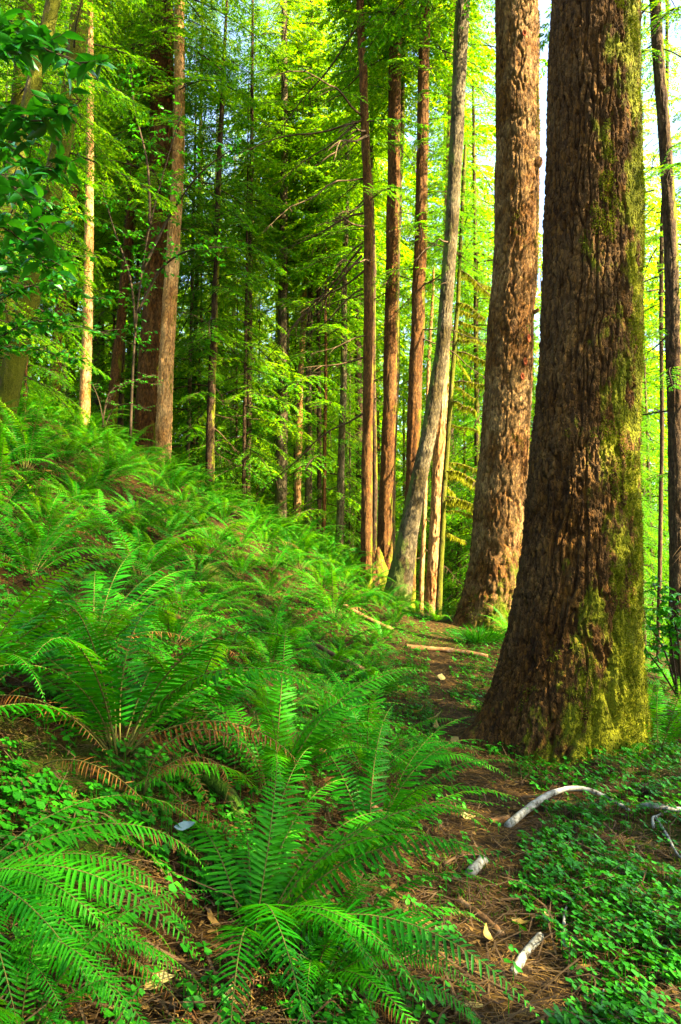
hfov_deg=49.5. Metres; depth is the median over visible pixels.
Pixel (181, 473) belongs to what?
sword fern
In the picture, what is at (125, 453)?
sword fern
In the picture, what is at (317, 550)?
sword fern
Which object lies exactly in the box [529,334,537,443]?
young hemlock
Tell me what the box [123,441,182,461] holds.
sword fern
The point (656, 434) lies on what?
distant conifer
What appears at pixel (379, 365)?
hemlock tree
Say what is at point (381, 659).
sword fern
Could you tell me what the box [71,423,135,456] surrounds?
sword fern
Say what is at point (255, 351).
distant conifer
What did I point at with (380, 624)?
sword fern
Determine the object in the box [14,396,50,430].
sword fern
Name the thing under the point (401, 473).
distant conifer
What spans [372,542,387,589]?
stump
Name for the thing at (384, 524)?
redwood tree
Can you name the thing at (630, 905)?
fallen twig
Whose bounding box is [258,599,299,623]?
sword fern
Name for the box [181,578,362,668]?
sword fern
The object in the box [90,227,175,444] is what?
young hemlock
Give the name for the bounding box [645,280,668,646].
young hemlock
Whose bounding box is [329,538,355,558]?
sword fern
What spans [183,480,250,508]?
sword fern
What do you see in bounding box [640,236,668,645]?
young hemlock
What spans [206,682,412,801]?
sword fern
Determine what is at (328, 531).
sword fern
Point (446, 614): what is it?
sword fern
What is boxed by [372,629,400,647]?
sword fern
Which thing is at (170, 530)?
sword fern
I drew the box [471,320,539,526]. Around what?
young hemlock
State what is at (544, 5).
sky
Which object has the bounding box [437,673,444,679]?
fallen leaf
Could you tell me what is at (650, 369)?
fir tree
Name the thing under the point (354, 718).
sword fern
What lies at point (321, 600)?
sword fern
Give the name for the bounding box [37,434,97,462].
sword fern
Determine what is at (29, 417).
sword fern
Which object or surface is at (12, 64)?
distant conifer
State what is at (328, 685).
sword fern
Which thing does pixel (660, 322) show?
young conifer
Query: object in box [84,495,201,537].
sword fern
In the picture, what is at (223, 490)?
sword fern
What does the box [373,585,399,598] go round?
sword fern
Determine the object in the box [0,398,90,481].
sword fern
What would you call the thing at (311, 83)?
distant conifer
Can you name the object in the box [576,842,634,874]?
fallen twig
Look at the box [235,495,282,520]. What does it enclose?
sword fern
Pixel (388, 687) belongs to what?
sword fern
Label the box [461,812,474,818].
fallen leaf
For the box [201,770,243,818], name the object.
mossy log
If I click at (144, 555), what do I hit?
sword fern
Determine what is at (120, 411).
hemlock tree
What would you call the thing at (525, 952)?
fallen branch
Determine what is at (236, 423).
young hemlock
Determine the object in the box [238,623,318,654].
sword fern
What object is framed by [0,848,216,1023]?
sword fern
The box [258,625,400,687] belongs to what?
sword fern
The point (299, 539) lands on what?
sword fern
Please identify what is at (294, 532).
sword fern
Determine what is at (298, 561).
sword fern
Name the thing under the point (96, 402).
redwood tree
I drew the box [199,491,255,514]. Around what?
sword fern
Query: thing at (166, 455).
sword fern
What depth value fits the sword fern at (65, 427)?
12.41 m
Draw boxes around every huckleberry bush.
[0,196,130,364]
[87,372,162,427]
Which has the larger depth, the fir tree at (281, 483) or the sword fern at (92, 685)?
the fir tree at (281, 483)
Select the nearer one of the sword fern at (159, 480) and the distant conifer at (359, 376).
the sword fern at (159, 480)
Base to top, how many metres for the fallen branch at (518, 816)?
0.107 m
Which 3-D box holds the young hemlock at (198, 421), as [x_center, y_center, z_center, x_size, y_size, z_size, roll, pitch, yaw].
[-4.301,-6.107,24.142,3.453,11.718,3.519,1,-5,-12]
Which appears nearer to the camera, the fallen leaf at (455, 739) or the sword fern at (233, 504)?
the fallen leaf at (455, 739)
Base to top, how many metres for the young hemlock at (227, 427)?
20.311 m
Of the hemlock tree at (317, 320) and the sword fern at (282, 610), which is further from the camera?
the hemlock tree at (317, 320)
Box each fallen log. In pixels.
[343,604,393,631]
[405,644,487,658]
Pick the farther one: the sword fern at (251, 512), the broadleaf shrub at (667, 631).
the sword fern at (251, 512)
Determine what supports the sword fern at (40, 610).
on the ground
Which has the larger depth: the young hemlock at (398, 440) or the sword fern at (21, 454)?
the young hemlock at (398, 440)
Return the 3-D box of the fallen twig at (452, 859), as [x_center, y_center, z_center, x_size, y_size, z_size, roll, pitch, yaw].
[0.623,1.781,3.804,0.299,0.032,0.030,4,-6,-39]
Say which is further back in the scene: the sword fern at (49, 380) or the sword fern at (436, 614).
the sword fern at (49, 380)
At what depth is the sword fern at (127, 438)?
17.37 m
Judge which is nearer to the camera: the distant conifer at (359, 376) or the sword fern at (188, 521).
the sword fern at (188, 521)
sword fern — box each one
[0,398,31,435]
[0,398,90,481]
[0,412,67,491]
[0,437,99,528]
[0,464,118,541]
[0,495,123,551]
[0,511,141,576]
[0,536,193,757]
[0,543,252,648]
[0,545,364,780]
[0,582,142,689]
[0,795,207,1023]
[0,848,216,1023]
[0,912,207,1023]
[3,425,38,462]
[7,426,58,447]
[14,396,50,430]
[15,405,54,432]
[17,395,51,420]
[19,376,83,413]
[19,384,87,430]
[22,470,120,514]
[27,402,69,422]
[28,377,70,409]
[30,391,68,416]
[36,457,129,495]
[37,419,135,456]
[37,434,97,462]
[38,397,78,426]
[39,409,85,437]
[42,405,129,433]
[42,489,166,533]
[47,444,149,491]
[56,496,232,581]
[57,625,370,764]
[61,408,108,427]
[61,420,169,485]
[65,581,293,662]
[66,415,110,442]
[68,424,175,459]
[70,412,114,427]
[70,414,124,441]
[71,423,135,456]
[77,408,127,435]
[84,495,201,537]
[91,428,151,471]
[95,418,158,445]
[95,427,143,444]
[100,628,435,867]
[103,486,181,516]
[104,445,172,472]
[111,529,219,573]
[111,551,269,613]
[119,442,165,462]
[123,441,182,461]
[127,504,205,540]
[130,455,193,493]
[130,495,227,536]
[138,467,214,491]
[138,519,261,573]
[139,440,182,463]
[141,448,180,464]
[142,454,194,471]
[143,450,212,480]
[145,492,207,515]
[146,457,218,487]
[146,465,217,485]
[160,480,215,503]
[163,488,236,523]
[168,571,275,613]
[171,453,197,469]
[177,505,261,545]
[178,462,225,485]
[180,468,219,486]
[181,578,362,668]
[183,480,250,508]
[183,481,231,496]
[184,491,256,526]
[184,745,542,1023]
[185,479,228,495]
[189,557,235,585]
[197,470,228,486]
[199,482,253,498]
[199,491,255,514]
[199,579,254,605]
[203,490,243,508]
[203,510,274,549]
[204,486,239,500]
[206,492,250,509]
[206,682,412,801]
[210,541,291,576]
[220,641,356,720]
[226,583,268,591]
[226,609,272,629]
[227,872,500,1023]
[228,538,321,577]
[230,491,259,511]
[230,594,271,609]
[232,500,288,534]
[232,567,314,598]
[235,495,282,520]
[235,503,282,518]
[236,493,266,510]
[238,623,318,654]
[240,501,295,524]
[240,502,283,517]
[241,519,309,547]
[253,513,302,533]
[254,603,310,633]
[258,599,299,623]
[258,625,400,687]
[260,611,320,636]
[262,519,302,538]
[264,510,346,559]
[266,531,346,569]
[276,513,342,552]
[276,650,511,802]
[280,514,326,539]
[281,622,340,647]
[282,518,307,540]
[282,560,377,588]
[286,620,334,632]
[289,526,348,546]
[289,562,397,617]
[293,669,388,718]
[297,520,349,550]
[303,670,387,719]
[305,535,372,576]
[307,553,397,585]
[309,529,355,552]
[309,537,347,558]
[311,557,362,575]
[312,707,527,906]
[319,608,364,632]
[319,634,378,658]
[320,552,382,572]
[327,660,437,709]
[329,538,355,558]
[331,635,367,653]
[332,641,390,670]
[334,560,387,588]
[334,606,379,625]
[336,645,399,676]
[337,549,374,569]
[337,553,357,564]
[339,588,396,612]
[346,627,397,658]
[349,666,400,686]
[352,614,414,638]
[355,575,397,598]
[357,584,415,612]
[362,619,405,633]
[372,598,418,623]
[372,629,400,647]
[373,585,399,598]
[380,585,425,607]
[382,594,418,611]
[392,598,437,615]
[413,601,453,621]
[432,605,454,618]
[482,603,507,636]
[628,686,680,760]
[644,657,680,701]
[647,682,680,725]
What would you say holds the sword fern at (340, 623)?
on the ground
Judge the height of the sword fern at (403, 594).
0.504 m
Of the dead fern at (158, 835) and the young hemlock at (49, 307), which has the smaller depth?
the dead fern at (158, 835)
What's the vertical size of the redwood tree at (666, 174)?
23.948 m
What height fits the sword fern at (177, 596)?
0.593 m
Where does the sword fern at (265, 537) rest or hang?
on the ground
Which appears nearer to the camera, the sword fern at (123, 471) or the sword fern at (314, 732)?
the sword fern at (314, 732)
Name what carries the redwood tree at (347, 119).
on the ground
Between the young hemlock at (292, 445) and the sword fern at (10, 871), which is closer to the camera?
the sword fern at (10, 871)
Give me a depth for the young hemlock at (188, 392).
22.41 m
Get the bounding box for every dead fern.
[43,756,159,825]
[76,934,190,1020]
[100,829,217,876]
[143,723,263,828]
[143,799,243,848]
[172,982,204,1023]
[278,1000,291,1023]
[301,844,356,913]
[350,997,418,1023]
[362,932,423,1002]
[398,945,454,978]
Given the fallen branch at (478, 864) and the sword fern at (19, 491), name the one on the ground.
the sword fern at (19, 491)
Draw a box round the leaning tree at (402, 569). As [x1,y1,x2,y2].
[373,0,494,609]
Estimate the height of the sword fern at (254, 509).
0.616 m
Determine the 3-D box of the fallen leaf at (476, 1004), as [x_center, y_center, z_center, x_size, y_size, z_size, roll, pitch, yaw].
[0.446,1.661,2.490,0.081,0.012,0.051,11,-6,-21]
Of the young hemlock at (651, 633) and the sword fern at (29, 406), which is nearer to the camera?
the sword fern at (29, 406)
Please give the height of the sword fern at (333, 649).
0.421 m
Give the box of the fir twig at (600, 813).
[560,800,607,817]
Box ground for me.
[0,409,680,1023]
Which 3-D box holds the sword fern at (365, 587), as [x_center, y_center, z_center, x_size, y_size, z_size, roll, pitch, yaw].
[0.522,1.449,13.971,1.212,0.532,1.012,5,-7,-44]
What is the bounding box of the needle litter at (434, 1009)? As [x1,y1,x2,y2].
[0,411,680,1023]
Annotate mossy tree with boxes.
[0,0,148,372]
[0,0,150,362]
[0,0,178,443]
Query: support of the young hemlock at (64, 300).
on the ground
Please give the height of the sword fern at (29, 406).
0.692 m
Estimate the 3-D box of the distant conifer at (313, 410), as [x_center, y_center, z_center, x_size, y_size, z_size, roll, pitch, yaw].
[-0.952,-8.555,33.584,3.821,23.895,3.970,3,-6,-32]
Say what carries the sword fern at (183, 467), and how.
on the ground
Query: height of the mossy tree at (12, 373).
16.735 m
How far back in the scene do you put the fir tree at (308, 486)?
24.59 m
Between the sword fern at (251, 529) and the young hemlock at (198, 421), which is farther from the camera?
the young hemlock at (198, 421)
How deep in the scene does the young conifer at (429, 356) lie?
18.87 m
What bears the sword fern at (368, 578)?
on the ground
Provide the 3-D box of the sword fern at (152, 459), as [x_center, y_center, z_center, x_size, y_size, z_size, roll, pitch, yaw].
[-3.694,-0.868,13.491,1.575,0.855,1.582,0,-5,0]
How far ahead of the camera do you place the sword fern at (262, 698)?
5.07 m
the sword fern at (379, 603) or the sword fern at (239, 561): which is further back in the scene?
the sword fern at (379, 603)
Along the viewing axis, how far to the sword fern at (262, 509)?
17.75 m
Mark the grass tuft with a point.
(470, 636)
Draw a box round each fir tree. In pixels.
[223,0,356,521]
[225,0,378,527]
[239,0,378,534]
[266,0,415,558]
[359,0,551,633]
[459,0,655,766]
[641,6,680,642]
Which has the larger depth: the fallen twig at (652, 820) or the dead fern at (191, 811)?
the fallen twig at (652, 820)
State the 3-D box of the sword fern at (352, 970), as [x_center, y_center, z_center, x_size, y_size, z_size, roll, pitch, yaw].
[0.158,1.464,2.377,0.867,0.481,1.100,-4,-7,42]
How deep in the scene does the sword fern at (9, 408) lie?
9.85 m
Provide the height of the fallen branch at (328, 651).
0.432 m
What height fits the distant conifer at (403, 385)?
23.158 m
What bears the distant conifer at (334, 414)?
on the ground
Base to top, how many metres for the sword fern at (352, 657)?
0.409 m
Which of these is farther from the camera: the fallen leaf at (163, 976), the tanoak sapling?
the tanoak sapling
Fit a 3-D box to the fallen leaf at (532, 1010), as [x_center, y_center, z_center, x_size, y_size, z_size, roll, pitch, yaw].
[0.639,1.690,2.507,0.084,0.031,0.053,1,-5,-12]
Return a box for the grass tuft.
[429,624,506,642]
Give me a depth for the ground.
4.03 m
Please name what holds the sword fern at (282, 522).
on the ground
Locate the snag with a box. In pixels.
[454,499,470,613]
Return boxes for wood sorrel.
[0,412,680,1023]
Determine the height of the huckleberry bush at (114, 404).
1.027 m
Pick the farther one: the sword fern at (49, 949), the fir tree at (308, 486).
the fir tree at (308, 486)
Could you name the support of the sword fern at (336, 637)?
on the ground
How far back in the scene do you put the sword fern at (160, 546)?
8.06 m
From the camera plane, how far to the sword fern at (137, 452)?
16.36 m
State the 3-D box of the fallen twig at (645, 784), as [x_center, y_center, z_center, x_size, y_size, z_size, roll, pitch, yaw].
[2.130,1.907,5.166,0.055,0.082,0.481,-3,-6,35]
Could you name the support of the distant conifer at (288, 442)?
on the ground
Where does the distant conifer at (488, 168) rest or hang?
on the ground
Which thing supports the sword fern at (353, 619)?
on the ground
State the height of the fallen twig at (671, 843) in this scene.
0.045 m
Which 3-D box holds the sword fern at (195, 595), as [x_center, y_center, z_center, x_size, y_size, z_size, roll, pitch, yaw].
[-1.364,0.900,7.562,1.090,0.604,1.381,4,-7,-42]
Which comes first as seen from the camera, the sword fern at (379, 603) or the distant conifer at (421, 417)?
the sword fern at (379, 603)
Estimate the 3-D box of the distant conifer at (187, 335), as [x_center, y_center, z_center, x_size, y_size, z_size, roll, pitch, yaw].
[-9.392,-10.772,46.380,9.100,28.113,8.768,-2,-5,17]
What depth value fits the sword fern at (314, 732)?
3.74 m
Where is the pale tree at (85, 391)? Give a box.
[35,0,166,425]
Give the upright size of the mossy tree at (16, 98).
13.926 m
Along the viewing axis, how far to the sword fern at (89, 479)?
9.71 m
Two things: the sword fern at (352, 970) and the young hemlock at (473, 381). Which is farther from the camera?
the young hemlock at (473, 381)
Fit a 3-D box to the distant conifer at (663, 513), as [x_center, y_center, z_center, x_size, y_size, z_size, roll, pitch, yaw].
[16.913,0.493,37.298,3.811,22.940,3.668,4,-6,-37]
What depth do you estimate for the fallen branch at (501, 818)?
4.50 m
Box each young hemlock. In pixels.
[0,0,59,376]
[0,0,90,369]
[0,1,110,428]
[0,64,43,370]
[1,0,113,413]
[8,4,117,425]
[28,48,175,432]
[50,87,220,459]
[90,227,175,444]
[94,0,301,488]
[172,80,317,506]
[172,167,253,480]
[173,112,272,489]
[191,232,282,498]
[218,284,303,514]
[228,307,316,516]
[233,270,354,545]
[252,82,399,547]
[252,274,339,533]
[288,290,395,561]
[313,347,377,560]
[321,278,426,563]
[377,277,446,602]
[377,277,473,614]
[395,135,536,610]
[396,239,484,610]
[396,244,486,614]
[396,313,473,611]
[405,197,535,596]
[426,240,492,609]
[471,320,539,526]
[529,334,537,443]
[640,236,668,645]
[640,361,668,644]
[640,416,668,623]
[641,297,669,642]
[645,173,668,652]
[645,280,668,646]
[646,252,668,651]
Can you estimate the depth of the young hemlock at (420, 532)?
23.60 m
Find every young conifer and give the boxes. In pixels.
[400,223,461,612]
[410,76,493,615]
[640,0,680,659]
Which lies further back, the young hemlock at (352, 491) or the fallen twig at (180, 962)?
the young hemlock at (352, 491)
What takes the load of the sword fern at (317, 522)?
on the ground
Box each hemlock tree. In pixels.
[57,0,197,443]
[109,0,288,467]
[141,0,286,492]
[179,0,320,501]
[236,0,426,538]
[270,114,408,555]
[400,0,542,496]
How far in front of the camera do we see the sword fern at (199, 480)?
17.75 m
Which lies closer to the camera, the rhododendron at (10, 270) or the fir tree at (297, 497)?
the rhododendron at (10, 270)
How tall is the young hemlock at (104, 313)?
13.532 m
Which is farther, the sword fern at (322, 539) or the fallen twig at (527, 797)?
the sword fern at (322, 539)
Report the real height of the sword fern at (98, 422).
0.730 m
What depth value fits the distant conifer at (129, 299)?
30.59 m
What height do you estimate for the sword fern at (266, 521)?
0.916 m
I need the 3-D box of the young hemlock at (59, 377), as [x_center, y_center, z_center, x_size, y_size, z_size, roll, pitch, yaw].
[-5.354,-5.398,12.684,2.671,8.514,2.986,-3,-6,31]
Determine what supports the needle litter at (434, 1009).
on the ground
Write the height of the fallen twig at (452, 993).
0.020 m
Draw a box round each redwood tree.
[6,0,144,408]
[8,0,150,405]
[41,0,187,421]
[46,0,287,458]
[58,0,202,433]
[83,1,188,312]
[95,0,260,473]
[234,0,433,588]
[304,1,416,550]
[318,0,494,556]
[325,0,454,570]
[348,0,495,610]
[369,0,547,613]
[537,0,680,679]
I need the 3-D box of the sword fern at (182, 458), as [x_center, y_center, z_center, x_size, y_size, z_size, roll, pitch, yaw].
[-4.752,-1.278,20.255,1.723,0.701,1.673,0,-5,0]
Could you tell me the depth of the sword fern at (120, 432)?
15.83 m
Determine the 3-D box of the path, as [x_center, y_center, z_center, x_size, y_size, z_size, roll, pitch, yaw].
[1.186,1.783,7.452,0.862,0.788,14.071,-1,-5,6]
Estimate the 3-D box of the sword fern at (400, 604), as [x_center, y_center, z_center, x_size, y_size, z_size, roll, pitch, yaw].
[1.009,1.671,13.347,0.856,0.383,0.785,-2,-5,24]
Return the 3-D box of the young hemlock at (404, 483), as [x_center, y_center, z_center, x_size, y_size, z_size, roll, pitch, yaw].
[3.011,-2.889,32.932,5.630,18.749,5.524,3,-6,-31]
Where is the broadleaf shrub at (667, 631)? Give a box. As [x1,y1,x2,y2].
[643,576,680,702]
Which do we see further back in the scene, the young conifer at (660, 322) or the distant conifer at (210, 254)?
the distant conifer at (210, 254)
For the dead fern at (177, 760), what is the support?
on the ground
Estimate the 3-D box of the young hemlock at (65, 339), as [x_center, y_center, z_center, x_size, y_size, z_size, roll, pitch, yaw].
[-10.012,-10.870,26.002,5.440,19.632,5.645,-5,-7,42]
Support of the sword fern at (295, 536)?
on the ground
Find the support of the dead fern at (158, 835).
on the ground
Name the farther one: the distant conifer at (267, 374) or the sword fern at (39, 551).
the distant conifer at (267, 374)
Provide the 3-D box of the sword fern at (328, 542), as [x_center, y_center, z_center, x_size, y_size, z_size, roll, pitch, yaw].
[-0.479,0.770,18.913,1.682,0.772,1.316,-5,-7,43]
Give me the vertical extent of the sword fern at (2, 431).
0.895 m
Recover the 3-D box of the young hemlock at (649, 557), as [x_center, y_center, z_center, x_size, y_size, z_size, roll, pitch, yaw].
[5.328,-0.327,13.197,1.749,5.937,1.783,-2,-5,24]
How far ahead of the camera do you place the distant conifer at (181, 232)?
38.28 m
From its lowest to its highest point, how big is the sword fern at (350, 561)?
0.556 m
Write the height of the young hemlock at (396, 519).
20.978 m
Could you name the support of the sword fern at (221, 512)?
on the ground
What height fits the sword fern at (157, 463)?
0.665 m
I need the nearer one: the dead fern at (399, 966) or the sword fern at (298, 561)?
the dead fern at (399, 966)
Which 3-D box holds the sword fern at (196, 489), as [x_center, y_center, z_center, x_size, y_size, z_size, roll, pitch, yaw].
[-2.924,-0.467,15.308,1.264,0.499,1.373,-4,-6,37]
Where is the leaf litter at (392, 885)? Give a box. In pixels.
[0,415,680,1023]
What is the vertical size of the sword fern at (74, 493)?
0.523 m
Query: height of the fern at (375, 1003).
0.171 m
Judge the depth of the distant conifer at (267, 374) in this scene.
44.96 m
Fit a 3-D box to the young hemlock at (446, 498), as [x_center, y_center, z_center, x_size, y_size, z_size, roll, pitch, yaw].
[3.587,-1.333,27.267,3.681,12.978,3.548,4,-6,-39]
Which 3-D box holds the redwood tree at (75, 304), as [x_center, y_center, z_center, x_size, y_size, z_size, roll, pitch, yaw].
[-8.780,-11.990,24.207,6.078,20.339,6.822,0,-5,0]
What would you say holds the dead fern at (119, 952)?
on the ground
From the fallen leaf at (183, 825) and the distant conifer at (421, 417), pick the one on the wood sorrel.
the fallen leaf at (183, 825)
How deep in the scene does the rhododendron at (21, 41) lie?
4.82 m
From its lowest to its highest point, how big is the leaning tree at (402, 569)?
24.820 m
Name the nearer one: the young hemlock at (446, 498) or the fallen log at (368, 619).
the fallen log at (368, 619)
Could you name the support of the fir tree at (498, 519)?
on the ground
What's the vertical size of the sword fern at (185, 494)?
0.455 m
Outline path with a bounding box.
[416,616,616,1023]
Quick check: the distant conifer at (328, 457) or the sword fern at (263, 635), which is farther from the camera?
the distant conifer at (328, 457)
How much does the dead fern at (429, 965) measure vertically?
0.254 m
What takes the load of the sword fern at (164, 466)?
on the ground
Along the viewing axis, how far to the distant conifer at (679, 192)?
28.82 m
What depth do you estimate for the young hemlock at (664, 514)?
18.02 m
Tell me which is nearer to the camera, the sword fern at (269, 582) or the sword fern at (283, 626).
the sword fern at (283, 626)
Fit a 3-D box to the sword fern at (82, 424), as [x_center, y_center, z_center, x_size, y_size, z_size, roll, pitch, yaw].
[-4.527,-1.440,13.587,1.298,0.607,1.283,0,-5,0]
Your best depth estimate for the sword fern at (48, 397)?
14.94 m
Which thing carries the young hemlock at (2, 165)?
on the ground
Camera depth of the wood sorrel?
3.24 m
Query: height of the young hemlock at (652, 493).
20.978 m
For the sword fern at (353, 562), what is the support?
on the ground
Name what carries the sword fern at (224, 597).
on the ground
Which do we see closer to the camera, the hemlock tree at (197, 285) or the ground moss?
the ground moss
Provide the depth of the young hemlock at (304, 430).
30.26 m
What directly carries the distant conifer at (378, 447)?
on the ground
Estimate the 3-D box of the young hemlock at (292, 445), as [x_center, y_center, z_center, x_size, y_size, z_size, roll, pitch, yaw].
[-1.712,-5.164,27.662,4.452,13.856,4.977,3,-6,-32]
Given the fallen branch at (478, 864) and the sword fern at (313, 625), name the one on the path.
the fallen branch at (478, 864)
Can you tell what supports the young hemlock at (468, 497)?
on the ground
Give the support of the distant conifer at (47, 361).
on the ground
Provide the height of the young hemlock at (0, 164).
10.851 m
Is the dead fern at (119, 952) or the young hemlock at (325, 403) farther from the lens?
the young hemlock at (325, 403)
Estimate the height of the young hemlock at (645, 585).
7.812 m
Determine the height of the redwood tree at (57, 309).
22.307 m
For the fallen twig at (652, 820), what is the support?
on the ground
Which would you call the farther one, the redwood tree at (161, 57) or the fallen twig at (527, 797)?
the redwood tree at (161, 57)
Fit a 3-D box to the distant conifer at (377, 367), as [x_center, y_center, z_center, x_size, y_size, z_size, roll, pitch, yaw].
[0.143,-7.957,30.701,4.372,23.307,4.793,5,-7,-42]
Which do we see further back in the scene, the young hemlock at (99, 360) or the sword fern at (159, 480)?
the young hemlock at (99, 360)
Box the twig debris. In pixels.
[0,417,680,1023]
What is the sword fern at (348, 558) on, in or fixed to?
on the ground
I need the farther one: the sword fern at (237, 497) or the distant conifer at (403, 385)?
the distant conifer at (403, 385)
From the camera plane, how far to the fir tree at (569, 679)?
6.46 m
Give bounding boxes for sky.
[35,0,680,544]
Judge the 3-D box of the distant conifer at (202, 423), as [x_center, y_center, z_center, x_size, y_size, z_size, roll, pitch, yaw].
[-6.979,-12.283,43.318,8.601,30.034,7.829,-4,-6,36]
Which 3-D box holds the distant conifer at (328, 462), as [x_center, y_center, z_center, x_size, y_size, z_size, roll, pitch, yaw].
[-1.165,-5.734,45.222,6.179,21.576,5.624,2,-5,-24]
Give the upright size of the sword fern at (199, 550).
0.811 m
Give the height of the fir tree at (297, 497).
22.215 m
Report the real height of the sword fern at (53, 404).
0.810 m
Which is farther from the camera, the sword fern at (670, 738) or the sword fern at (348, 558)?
the sword fern at (348, 558)
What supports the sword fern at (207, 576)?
on the ground
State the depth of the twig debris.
2.81 m
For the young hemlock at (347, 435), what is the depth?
26.05 m
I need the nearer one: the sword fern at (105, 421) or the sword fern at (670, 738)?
the sword fern at (670, 738)
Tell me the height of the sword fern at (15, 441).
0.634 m
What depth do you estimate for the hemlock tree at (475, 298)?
21.82 m
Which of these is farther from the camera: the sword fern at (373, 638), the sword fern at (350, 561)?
the sword fern at (350, 561)
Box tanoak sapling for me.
[77,62,260,438]
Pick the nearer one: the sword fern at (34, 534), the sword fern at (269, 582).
the sword fern at (34, 534)
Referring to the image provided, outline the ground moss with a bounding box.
[1,519,680,1023]
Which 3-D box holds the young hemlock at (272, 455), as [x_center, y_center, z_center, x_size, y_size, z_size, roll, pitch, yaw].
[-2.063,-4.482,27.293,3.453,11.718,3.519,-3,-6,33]
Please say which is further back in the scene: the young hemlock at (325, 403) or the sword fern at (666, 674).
the young hemlock at (325, 403)
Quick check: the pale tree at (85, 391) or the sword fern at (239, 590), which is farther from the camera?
the pale tree at (85, 391)
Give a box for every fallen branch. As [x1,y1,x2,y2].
[304,636,369,669]
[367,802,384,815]
[456,896,504,935]
[465,855,487,876]
[489,815,509,822]
[504,786,630,827]
[509,932,543,975]
[636,802,680,811]
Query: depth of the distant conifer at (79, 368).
44.22 m
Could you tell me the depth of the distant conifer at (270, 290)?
30.50 m
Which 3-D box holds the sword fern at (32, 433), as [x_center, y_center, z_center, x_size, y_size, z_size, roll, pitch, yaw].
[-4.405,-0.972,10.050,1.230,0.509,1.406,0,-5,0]
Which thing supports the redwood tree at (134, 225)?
on the ground
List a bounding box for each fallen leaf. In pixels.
[144,969,173,989]
[174,821,195,829]
[219,984,236,1006]
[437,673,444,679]
[450,737,460,744]
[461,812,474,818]
[465,1001,482,1007]
[483,923,493,940]
[511,918,529,923]
[521,1003,538,1013]
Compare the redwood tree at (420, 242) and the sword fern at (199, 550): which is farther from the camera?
the redwood tree at (420, 242)
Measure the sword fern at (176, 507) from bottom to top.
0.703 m
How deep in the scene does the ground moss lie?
3.70 m
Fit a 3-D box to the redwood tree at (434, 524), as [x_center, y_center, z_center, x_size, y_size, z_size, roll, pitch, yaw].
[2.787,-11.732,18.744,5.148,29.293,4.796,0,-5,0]
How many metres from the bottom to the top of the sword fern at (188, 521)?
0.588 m
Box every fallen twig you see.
[143,939,217,986]
[204,853,234,911]
[442,854,479,865]
[449,987,456,1016]
[464,966,511,994]
[499,896,541,900]
[522,795,550,800]
[562,896,575,942]
[568,966,588,975]
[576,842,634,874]
[618,898,665,919]
[634,782,649,791]
[651,811,666,828]
[655,816,680,857]
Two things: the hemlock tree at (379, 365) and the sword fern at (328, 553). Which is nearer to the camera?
the sword fern at (328, 553)
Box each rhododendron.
[0,7,116,280]
[0,117,80,357]
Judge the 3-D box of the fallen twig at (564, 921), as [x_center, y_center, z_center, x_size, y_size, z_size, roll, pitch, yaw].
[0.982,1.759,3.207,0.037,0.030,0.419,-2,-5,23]
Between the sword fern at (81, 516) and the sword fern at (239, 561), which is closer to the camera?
the sword fern at (81, 516)
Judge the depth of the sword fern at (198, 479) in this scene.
18.73 m
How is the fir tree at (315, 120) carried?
on the ground
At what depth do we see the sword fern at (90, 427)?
14.05 m
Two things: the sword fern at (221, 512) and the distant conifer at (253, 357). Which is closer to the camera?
the sword fern at (221, 512)
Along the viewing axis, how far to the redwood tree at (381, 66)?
19.27 m
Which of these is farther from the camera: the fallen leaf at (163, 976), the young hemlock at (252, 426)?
the young hemlock at (252, 426)
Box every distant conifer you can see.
[1,1,66,151]
[29,305,108,409]
[47,190,180,460]
[48,305,127,421]
[60,0,124,413]
[105,148,182,446]
[113,109,202,269]
[172,128,266,460]
[172,228,303,512]
[178,114,239,331]
[198,114,275,497]
[216,0,336,508]
[226,268,289,483]
[226,271,338,540]
[235,56,304,508]
[235,267,332,519]
[242,293,334,526]
[288,282,408,551]
[289,36,426,575]
[289,178,339,521]
[289,387,355,539]
[290,321,355,543]
[292,240,403,552]
[323,52,414,508]
[326,263,425,543]
[332,361,405,529]
[376,164,470,606]
[377,2,495,612]
[396,298,456,601]
[401,369,466,600]
[408,96,534,557]
[530,238,542,441]
[646,80,680,331]
[647,364,667,472]
[651,346,668,582]
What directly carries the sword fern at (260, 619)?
on the ground
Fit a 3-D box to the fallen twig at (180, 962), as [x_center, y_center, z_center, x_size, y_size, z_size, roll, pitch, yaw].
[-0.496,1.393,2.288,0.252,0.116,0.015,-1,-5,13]
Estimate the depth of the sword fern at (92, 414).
17.68 m
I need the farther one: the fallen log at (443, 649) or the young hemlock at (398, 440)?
the young hemlock at (398, 440)
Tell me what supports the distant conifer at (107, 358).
on the ground
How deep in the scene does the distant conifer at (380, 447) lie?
46.45 m
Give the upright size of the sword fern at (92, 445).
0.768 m
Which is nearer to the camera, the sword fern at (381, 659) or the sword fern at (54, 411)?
the sword fern at (381, 659)
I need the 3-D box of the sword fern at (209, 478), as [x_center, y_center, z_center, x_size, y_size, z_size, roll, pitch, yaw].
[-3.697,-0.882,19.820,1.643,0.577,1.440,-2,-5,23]
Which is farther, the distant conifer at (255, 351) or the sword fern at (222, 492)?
the distant conifer at (255, 351)
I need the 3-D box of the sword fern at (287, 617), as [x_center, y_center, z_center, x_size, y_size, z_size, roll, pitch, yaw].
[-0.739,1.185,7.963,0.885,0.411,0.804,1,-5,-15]
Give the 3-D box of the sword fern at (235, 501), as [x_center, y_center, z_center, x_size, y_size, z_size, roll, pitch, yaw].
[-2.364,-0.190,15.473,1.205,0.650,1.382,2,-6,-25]
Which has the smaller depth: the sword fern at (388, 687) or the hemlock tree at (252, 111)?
the sword fern at (388, 687)

